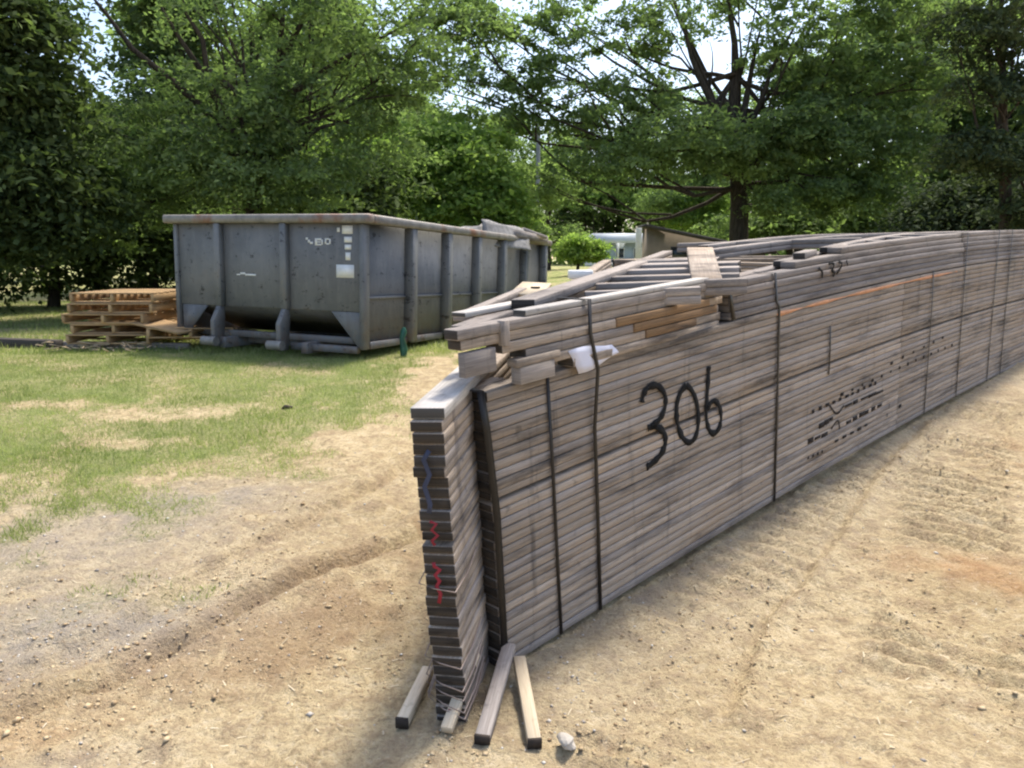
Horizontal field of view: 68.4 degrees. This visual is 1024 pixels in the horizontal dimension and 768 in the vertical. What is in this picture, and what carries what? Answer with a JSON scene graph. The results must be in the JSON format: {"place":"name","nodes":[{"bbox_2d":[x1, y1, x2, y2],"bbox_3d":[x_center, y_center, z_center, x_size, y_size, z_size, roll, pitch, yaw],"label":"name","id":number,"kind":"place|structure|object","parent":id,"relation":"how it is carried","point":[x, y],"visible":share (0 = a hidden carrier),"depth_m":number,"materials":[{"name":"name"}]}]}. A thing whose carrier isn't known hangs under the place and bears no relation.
{"place":"outdoors","nodes":[
{"label":"outdoors","id":0,"kind":"place"},
{"bbox_2d":[0,344,482,600],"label":"grass","id":1,"kind":"structure","parent":0,"point":[60,450],"depth_m":6.16,"materials":[{"name":"green plant"}]},
{"bbox_2d":[0,299,485,354],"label":"grass","id":2,"kind":"structure","parent":0,"point":[62,337],"depth_m":10.24,"materials":[{"name":"green plant"}]},
{"bbox_2d":[0,257,1023,767],"bbox_3d":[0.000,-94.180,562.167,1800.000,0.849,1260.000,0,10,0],"label":"ground","id":3,"kind":"structure","parent":0,"point":[338,493],"depth_m":3.33,"materials":[{"name":"soil"}]},
{"bbox_2d":[0,337,62,348],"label":"timber","id":4,"kind":"object","parent":3,"relation":"on","point":[20,342],"visible":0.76,"depth_m":9.60,"materials":[{"name":"grey wood"}]},
{"bbox_2d":[0,87,93,313],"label":"tree","id":5,"kind":"object","parent":3,"relation":"on","point":[13,289],"visible":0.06,"depth_m":15.91,"materials":[{"name":"green plant"}]},
{"bbox_2d":[0,89,161,307],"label":"tree","id":6,"kind":"object","parent":3,"relation":"on","point":[54,290],"visible":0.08,"depth_m":17.26,"materials":[{"name":"green plant"}]},
{"bbox_2d":[0,0,163,287],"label":"broadleaf tree","id":7,"kind":"object","parent":3,"relation":"on","point":[42,200],"visible":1,"depth_m":12.17,"materials":[{"name":"green plant"}]},
{"bbox_2d":[35,339,185,351],"bbox_3d":[-5.003,-0.472,9.359,1.863,0.128,0.718,0,10,0],"label":"brush pile","id":8,"kind":"object","parent":3,"relation":"on","point":[95,346],"visible":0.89,"depth_m":9.35,"materials":[{"name":"brown wood"}]},
{"bbox_2d":[70,67,171,285],"bbox_3d":[-13.040,-7.368,27.038,4.676,8.058,4.931,3,10,15],"label":"forest tree","id":9,"kind":"object","parent":3,"relation":"on","point":[133,100],"depth_m":26.39,"materials":[{"name":"green plant"}]},
{"bbox_2d":[63,341,191,349],"bbox_3d":[-4.890,-0.486,9.553,1.712,0.090,0.090,1,10,7],"label":"timber","id":10,"kind":"object","parent":3,"relation":"on","point":[176,345],"visible":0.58,"depth_m":9.48,"materials":[{"name":"wood"}]},
{"bbox_2d":[65,327,188,343],"bbox_3d":[-5.040,-0.654,9.981,1.040,0.124,1.200,0,10,0],"label":"pallet","id":11,"kind":"object","parent":10,"relation":"on","point":[75,338],"visible":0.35,"depth_m":9.49,"materials":[{"name":"brown wood"}]},
{"bbox_2d":[70,317,176,333],"bbox_3d":[-5.010,-0.787,9.999,1.040,0.124,1.200,-1,10,-3],"label":"pallet","id":12,"kind":"object","parent":11,"relation":"on","point":[78,328],"visible":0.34,"depth_m":9.54,"materials":[{"name":"brown wood"}]},
{"bbox_2d":[61,308,176,323],"bbox_3d":[-5.060,-0.906,9.939,1.040,0.124,1.200,0,10,2],"label":"pallet","id":13,"kind":"object","parent":12,"relation":"on","point":[105,318],"visible":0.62,"depth_m":9.52,"materials":[{"name":"brown wood"}]},
{"bbox_2d":[67,298,175,312],"bbox_3d":[-5.010,-1.038,9.937,1.040,0.124,1.200,0,10,-2],"label":"pallet","id":14,"kind":"object","parent":13,"relation":"on","point":[119,307],"visible":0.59,"depth_m":9.52,"materials":[{"name":"brown wood"}]},
{"bbox_2d":[69,289,175,302],"bbox_3d":[-4.980,-1.169,9.945,1.040,0.124,1.200,0,10,-1],"label":"pallet","id":15,"kind":"object","parent":14,"relation":"on","point":[119,295],"visible":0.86,"depth_m":9.61,"materials":[{"name":"brown wood"}]},
{"bbox_2d":[59,113,248,291],"bbox_3d":[-8.256,-4.227,17.979,4.855,4.886,4.226,0,10,0],"label":"tree","id":16,"kind":"object","parent":3,"relation":"on","point":[146,261],"visible":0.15,"depth_m":17.19,"materials":[{"name":"green plant"}]},
{"bbox_2d":[80,0,258,185],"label":"forest tree","id":17,"kind":"object","parent":3,"relation":"on","point":[148,45],"visible":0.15,"depth_m":23.53,"materials":[{"name":"green plant"}]},
{"bbox_2d":[94,1,272,111],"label":"forest tree","id":18,"kind":"object","parent":3,"relation":"on","point":[110,30],"visible":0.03,"depth_m":35.85,"materials":[{"name":"green plant"}]},
{"bbox_2d":[146,327,256,339],"bbox_3d":[-4.021,-0.658,9.887,1.040,0.124,1.200,-1,3,-5],"label":"pallet","id":19,"kind":"object","parent":3,"relation":"on","point":[151,333],"visible":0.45,"depth_m":9.37,"materials":[{"name":"brown wood"}]},
{"bbox_2d":[129,319,203,333],"bbox_3d":[-4.303,-0.724,9.462,0.788,0.126,0.500,4,10,22],"label":"plywood sheet","id":20,"kind":"object","parent":19,"relation":"on","point":[164,325],"visible":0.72,"depth_m":9.34,"materials":[{"name":"brown wood"}]},
{"bbox_2d":[113,0,339,144],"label":"forest tree","id":21,"kind":"object","parent":3,"relation":"on","point":[248,59],"visible":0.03,"depth_m":27.22,"materials":[{"name":"green plant"}]},
{"bbox_2d":[151,128,335,288],"bbox_3d":[-6.357,-4.028,18.482,4.978,4.552,4.304,0,10,0],"label":"tree","id":22,"kind":"object","parent":3,"relation":"on","point":[235,212],"visible":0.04,"depth_m":17.80,"materials":[{"name":"green plant"}]},
{"bbox_2d":[281,405,292,408],"bbox_3d":[-1.897,0.206,6.352,0.094,0.071,0.073,7,12,37],"label":"rock","id":23,"kind":"object","parent":3,"relation":"on","point":[287,406],"visible":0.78,"depth_m":6.32,"materials":[{"name":"grey stone"}]},
{"bbox_2d":[59,0,524,255],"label":"broadleaf tree","id":24,"kind":"object","parent":3,"relation":"on","point":[270,115],"visible":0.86,"depth_m":13.73,"materials":[{"name":"green plant"}]},
{"bbox_2d":[228,0,383,111],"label":"forest tree","id":25,"kind":"object","parent":3,"relation":"on","point":[254,12],"depth_m":40.68,"materials":[{"name":"green plant"}]},
{"bbox_2d":[227,0,397,159],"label":"forest tree","id":26,"kind":"object","parent":3,"relation":"on","point":[346,21],"visible":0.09,"depth_m":25.22,"materials":[{"name":"green plant"}]},
{"bbox_2d":[243,113,420,209],"bbox_3d":[-5.351,-4.761,20.341,5.740,5.020,4.139,0,10,0],"label":"broadleaf tree","id":27,"kind":"object","parent":3,"relation":"on","point":[371,142],"visible":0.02,"depth_m":19.53,"materials":[{"name":"green plant"}]},
{"bbox_2d":[162,213,551,353],"bbox_3d":[-1.823,-1.563,11.576,2.950,1.580,6.424,5,9,21],"label":"roll off dumpster","id":28,"kind":"object","parent":3,"relation":"on","point":[295,281],"visible":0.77,"depth_m":9.04,"materials":[{"name":"grey metal"}]},
{"bbox_2d":[462,224,481,236],"bbox_3d":[-0.639,-2.288,11.540,0.538,0.367,0.436,-2,10,-13],"label":"roofing scrap","id":29,"kind":"object","parent":28,"relation":"in","point":[479,227],"visible":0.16,"depth_m":11.69,"materials":[{"name":"grey"}]},
{"bbox_2d":[481,219,531,250],"bbox_3d":[-0.070,-2.369,12.047,0.241,0.488,1.164,7,12,37],"label":"roofing scrap","id":30,"kind":"object","parent":28,"relation":"in","point":[519,243],"visible":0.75,"depth_m":12.07,"materials":[{"name":"grey metal"}]},
{"bbox_2d":[513,227,547,243],"bbox_3d":[0.306,-2.478,12.585,0.292,0.262,0.896,7,12,37],"label":"wood scrap","id":31,"kind":"object","parent":28,"relation":"in","point":[532,236],"visible":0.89,"depth_m":12.57,"materials":[{"name":"grey wood"}]},
{"bbox_2d":[303,0,421,181],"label":"forest tree","id":32,"kind":"object","parent":3,"relation":"on","point":[394,111],"visible":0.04,"depth_m":30.14,"materials":[{"name":"green plant"}]},
{"bbox_2d":[280,138,447,228],"bbox_3d":[-4.228,-3.896,18.628,5.339,4.382,4.143,-7,12,-37],"label":"tree","id":33,"kind":"object","parent":3,"relation":"on","point":[381,201],"visible":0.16,"depth_m":18.65,"materials":[{"name":"green plant"}]},
{"bbox_2d":[400,327,407,356],"bbox_3d":[-1.264,-0.481,8.801,0.093,0.365,0.104,0,10,0],"label":"green bag","id":34,"kind":"object","parent":3,"relation":"on","point":[403,345],"visible":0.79,"depth_m":8.77,"materials":[{"name":"plastic"}]},
{"bbox_2d":[382,89,441,138],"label":"forest tree","id":35,"kind":"object","parent":3,"relation":"on","point":[429,103],"depth_m":51.56,"materials":[{"name":"green plant"}]},
{"bbox_2d":[395,666,432,729],"bbox_3d":[-0.348,1.122,2.713,0.044,0.052,0.319,2,10,10],"label":"wood stake","id":36,"kind":"object","parent":3,"relation":"on","point":[406,713],"visible":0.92,"depth_m":2.67,"materials":[{"name":"grey wood"}]},
{"bbox_2d":[391,103,445,218],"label":"forest tree","id":37,"kind":"object","parent":3,"relation":"on","point":[411,127],"visible":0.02,"depth_m":38.72,"materials":[{"name":"green plant"}]},
{"bbox_2d":[19,172,818,264],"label":"wood","id":38,"kind":"object","parent":3,"relation":"on","point":[782,252],"depth_m":93.10,"materials":[{"name":"wood"}]},
{"bbox_2d":[394,81,443,180],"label":"forest tree","id":39,"kind":"object","parent":3,"relation":"on","point":[429,99],"depth_m":63.34,"materials":[{"name":"green plant"}]},
{"bbox_2d":[372,107,546,230],"bbox_3d":[-2.562,-5.315,22.326,7.286,5.499,4.617,0,10,0],"label":"broadleaf tree","id":40,"kind":"object","parent":3,"relation":"on","point":[481,187],"visible":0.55,"depth_m":21.46,"materials":[{"name":"green plant"}]},
{"bbox_2d":[441,654,479,733],"bbox_3d":[-0.178,1.078,2.647,0.040,0.132,0.314,3,10,15],"label":"wood stake","id":41,"kind":"object","parent":3,"relation":"on","point":[449,722],"visible":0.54,"depth_m":2.54,"materials":[{"name":"grey wood"}]},
{"bbox_2d":[422,112,513,221],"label":"forest tree","id":42,"kind":"object","parent":3,"relation":"on","point":[493,144],"depth_m":43.52,"materials":[{"name":"green plant"}]},
{"bbox_2d":[474,643,515,745],"bbox_3d":[-0.055,1.090,2.683,0.052,0.121,0.467,2,10,11],"label":"wood stake","id":43,"kind":"object","parent":3,"relation":"on","point":[483,734],"visible":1,"depth_m":2.63,"materials":[{"name":"grey wood"}]},
{"bbox_2d":[0,371,1022,767],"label":"pebbles","id":44,"kind":"object","parent":3,"relation":"on","point":[392,593],"visible":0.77,"depth_m":3.23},
{"bbox_2d":[463,113,559,205],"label":"forest tree","id":45,"kind":"object","parent":3,"relation":"on","point":[531,147],"visible":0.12,"depth_m":48.68,"materials":[{"name":"green plant"}]},
{"bbox_2d":[0,387,1023,767],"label":"soil clods","id":46,"kind":"object","parent":3,"relation":"on","point":[86,705],"visible":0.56,"depth_m":2.99,"materials":[{"name":"brown soil"}]},
{"bbox_2d":[0,397,1023,767],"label":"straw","id":47,"kind":"object","parent":3,"relation":"on","point":[540,689],"visible":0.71,"depth_m":2.85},
{"bbox_2d":[492,110,541,204],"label":"forest tree","id":48,"kind":"object","parent":3,"relation":"on","point":[514,149],"depth_m":72.42,"materials":[{"name":"green plant"}]},
{"bbox_2d":[513,656,541,748],"bbox_3d":[0.051,1.110,2.656,0.047,0.097,0.428,-1,10,-6],"label":"wood stake","id":49,"kind":"object","parent":3,"relation":"on","point":[531,724],"visible":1,"depth_m":2.61,"materials":[{"name":"beige wood"}]},
{"bbox_2d":[509,159,554,261],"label":"forest tree","id":50,"kind":"object","parent":3,"relation":"on","point":[544,230],"visible":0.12,"depth_m":36.81,"materials":[{"name":"green plant"}]},
{"bbox_2d":[528,124,553,205],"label":"utility pole","id":51,"kind":"object","parent":3,"relation":"on","point":[537,155],"visible":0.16,"depth_m":42.34,"materials":[{"name":"white paint"}]},
{"bbox_2d":[483,97,599,269],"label":"forest tree","id":52,"kind":"object","parent":3,"relation":"on","point":[553,170],"visible":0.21,"depth_m":54.21,"materials":[{"name":"green plant"}]},
{"bbox_2d":[531,217,559,248],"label":"tree","id":53,"kind":"object","parent":3,"relation":"on","point":[544,225],"depth_m":40.89,"materials":[{"name":"green plant"}]},
{"bbox_2d":[557,732,575,750],"bbox_3d":[0.177,1.160,2.449,0.063,0.052,0.072,0,10,0],"label":"rock","id":54,"kind":"object","parent":3,"relation":"on","point":[566,740],"visible":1,"depth_m":2.43,"materials":[{"name":"stone"}]},
{"bbox_2d":[541,113,620,264],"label":"forest tree","id":55,"kind":"object","parent":3,"relation":"on","point":[567,216],"visible":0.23,"depth_m":87.62,"materials":[{"name":"green plant"}]},
{"bbox_2d":[551,232,615,269],"bbox_3d":[3.682,-6.524,37.599,3.309,2.293,2.476,-3,10,-20],"label":"round shrub","id":56,"kind":"object","parent":3,"relation":"on","point":[578,248],"visible":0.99,"depth_m":37.13,"materials":[{"name":"green plant"}]},
{"bbox_2d":[560,167,634,232],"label":"tree","id":57,"kind":"object","parent":3,"relation":"on","point":[591,195],"visible":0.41,"depth_m":84.92,"materials":[{"name":"green plant"}]},
{"bbox_2d":[585,233,642,265],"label":"house","id":58,"kind":"structure","parent":3,"relation":"on","point":[623,244],"depth_m":75.89,"materials":[{"name":"white"}]},
{"bbox_2d":[615,248,624,257],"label":"window","id":59,"kind":"structure","parent":58,"relation":"in","point":[621,250],"depth_m":76.78,"materials":[{"name":"grey glass"}]},
{"bbox_2d":[633,248,641,257],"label":"window","id":60,"kind":"structure","parent":58,"relation":"in","point":[633,248],"depth_m":76.79,"materials":[{"name":"white paint"}]},
{"bbox_2d":[576,103,660,233],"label":"forest tree","id":61,"kind":"object","parent":3,"relation":"on","point":[616,226],"visible":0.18,"depth_m":89.54,"materials":[{"name":"green plant"}]},
{"bbox_2d":[635,228,641,258],"bbox_3d":[5.278,-5.333,31.553,0.220,2.350,0.200,0,10,0],"label":"post","id":62,"kind":"object","parent":3,"relation":"on","point":[638,243],"visible":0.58,"depth_m":31.36,"materials":[{"name":"white paint"}]},
{"bbox_2d":[611,182,681,232],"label":"tree","id":63,"kind":"object","parent":3,"relation":"on","point":[628,205],"visible":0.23,"depth_m":84.44,"materials":[{"name":"green plant"}]},
{"bbox_2d":[607,116,695,232],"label":"forest tree","id":64,"kind":"object","parent":3,"relation":"on","point":[654,180],"visible":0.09,"depth_m":87.11,"materials":[{"name":"green plant"}]},
{"bbox_2d":[622,77,729,239],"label":"forest tree","id":65,"kind":"object","parent":3,"relation":"on","point":[658,200],"visible":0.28,"depth_m":49.98,"materials":[{"name":"green plant"}]},
{"bbox_2d":[653,191,729,235],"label":"tree","id":66,"kind":"object","parent":3,"relation":"on","point":[688,220],"visible":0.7,"depth_m":49.92,"materials":[{"name":"green plant"}]},
{"bbox_2d":[379,0,1009,255],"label":"broadleaf tree","id":67,"kind":"object","parent":3,"relation":"on","point":[833,186],"visible":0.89,"depth_m":21.86,"materials":[{"name":"green plant"}]},
{"bbox_2d":[638,224,775,257],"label":"shed","id":68,"kind":"structure","parent":3,"relation":"on","point":[656,239],"depth_m":33.41,"materials":[{"name":"beige wood"}]},
{"bbox_2d":[671,247,686,257],"bbox_3d":[7.424,-5.735,33.476,0.750,0.700,0.067,0,10,0],"label":"window","id":69,"kind":"structure","parent":68,"relation":"in","point":[674,249],"depth_m":33.43,"materials":[{"name":"glass"}]},
{"bbox_2d":[667,89,751,231],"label":"forest tree","id":70,"kind":"object","parent":3,"relation":"on","point":[699,99],"visible":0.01,"depth_m":65.72,"materials":[{"name":"green plant"}]},
{"bbox_2d":[410,230,1023,721],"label":"roof truss bundle","id":71,"kind":"object","parent":3,"relation":"on","point":[560,502],"visible":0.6,"depth_m":3.44,"materials":[{"name":"grey wood"}]},
{"bbox_2d":[453,288,526,320],"bbox_3d":[-0.082,-0.419,3.834,0.050,0.089,1.333,2,10,12],"label":"plank","id":72,"kind":"object","parent":71,"relation":"on","point":[508,296],"visible":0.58,"depth_m":3.84,"materials":[{"name":"beige wood"}]},
{"bbox_2d":[513,282,550,296],"bbox_3d":[0.116,-0.578,4.579,0.192,0.062,0.805,1,10,6],"label":"plywood scrap","id":73,"kind":"object","parent":72,"relation":"on","point":[531,287],"visible":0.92,"depth_m":4.63,"materials":[{"name":"beige wood"}]},
{"bbox_2d":[568,270,592,278],"bbox_3d":[0.556,-0.892,6.137,0.190,0.070,0.200,0,10,0],"label":"white box","id":74,"kind":"object","parent":71,"relation":"on","point":[574,274],"visible":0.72,"depth_m":6.04,"materials":[{"name":"paint"}]},
{"bbox_2d":[568,345,618,373],"bbox_3d":[0.328,-0.104,3.010,0.011,0.105,0.324,9,13,43],"label":"paper sheet","id":75,"kind":"object","parent":71,"relation":"attached to","point":[584,360],"visible":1,"depth_m":2.97,"materials":[{"name":"white paper"}]},
{"bbox_2d":[444,250,747,384],"bbox_3d":[0.654,-0.579,4.569,2.048,0.277,4.235,9,17,43],"label":"roof truss bundle","id":76,"kind":"object","parent":71,"relation":"on","point":[655,298],"visible":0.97,"depth_m":3.09,"materials":[{"name":"grey wood"}]},
{"bbox_2d":[677,230,1023,320],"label":"roof truss bundle","id":77,"kind":"object","parent":71,"relation":"on","point":[836,263],"visible":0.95,"depth_m":5.11,"materials":[{"name":"grey wood"}]},
{"bbox_2d":[687,247,721,278],"bbox_3d":[1.045,-0.651,4.124,0.150,0.199,0.770,2,10,11],"label":"plank","id":78,"kind":"object","parent":77,"relation":"on","point":[702,261],"visible":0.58,"depth_m":4.08,"materials":[{"name":"beige wood"}]},
{"bbox_2d":[683,56,818,239],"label":"forest tree","id":79,"kind":"object","parent":3,"relation":"on","point":[721,225],"visible":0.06,"depth_m":44.12,"materials":[{"name":"green plant"}]},
{"bbox_2d":[721,44,844,252],"bbox_3d":[14.184,-11.352,38.940,6.731,11.599,7.098,4,11,24],"label":"forest tree","id":80,"kind":"object","parent":3,"relation":"on","point":[760,70],"visible":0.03,"depth_m":37.92,"materials":[{"name":"green plant"}]},
{"bbox_2d":[727,204,860,254],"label":"tree","id":81,"kind":"object","parent":3,"relation":"on","point":[778,228],"visible":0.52,"depth_m":26.55,"materials":[{"name":"green plant"}]},
{"bbox_2d":[754,13,950,201],"bbox_3d":[15.739,-10.709,34.875,7.787,11.669,8.383,-3,10,-17],"label":"forest tree","id":82,"kind":"object","parent":3,"relation":"on","point":[792,61],"visible":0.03,"depth_m":34.64,"materials":[{"name":"green plant"}]},
{"bbox_2d":[829,180,933,233],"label":"tree","id":83,"kind":"object","parent":3,"relation":"on","point":[851,227],"visible":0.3,"depth_m":26.80,"materials":[{"name":"green plant"}]},
{"bbox_2d":[816,0,1023,208],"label":"forest tree","id":84,"kind":"object","parent":3,"relation":"on","point":[892,100],"visible":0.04,"depth_m":30.73,"materials":[{"name":"green plant"}]},
{"bbox_2d":[870,174,997,232],"bbox_3d":[10.453,-3.519,18.747,3.417,3.384,3.343,0,10,0],"label":"evergreen shrub","id":85,"kind":"object","parent":3,"relation":"on","point":[920,217],"visible":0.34,"depth_m":18.11,"materials":[{"name":"green plant"}]},
{"bbox_2d":[866,0,1022,192],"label":"forest tree","id":86,"kind":"object","parent":3,"relation":"on","point":[953,123],"visible":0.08,"depth_m":28.56,"materials":[{"name":"green plant"}]},
{"bbox_2d":[890,0,1023,229],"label":"broadleaf tree","id":87,"kind":"object","parent":3,"relation":"on","point":[1002,153],"visible":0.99,"depth_m":14.82,"materials":[{"name":"green plant"}]},
{"bbox_2d":[913,168,1022,231],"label":"evergreen shrub","id":88,"kind":"object","parent":3,"relation":"on","point":[987,193],"visible":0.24,"depth_m":17.71,"materials":[{"name":"green plant"}]},
{"bbox_2d":[928,45,1023,201],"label":"forest tree","id":89,"kind":"object","parent":3,"relation":"on","point":[1016,128],"visible":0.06,"depth_m":27.03,"materials":[{"name":"green plant"}]},
{"bbox_2d":[951,0,1023,196],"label":"forest tree","id":90,"kind":"object","parent":3,"relation":"on","point":[1019,114],"visible":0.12,"depth_m":24.22,"materials":[{"name":"green plant"}]},
{"bbox_2d":[8,0,1023,256],"label":"sky","id":91,"kind":"structure","parent":0,"point":[721,50],"materials":[{"name":"white"}]}
]}

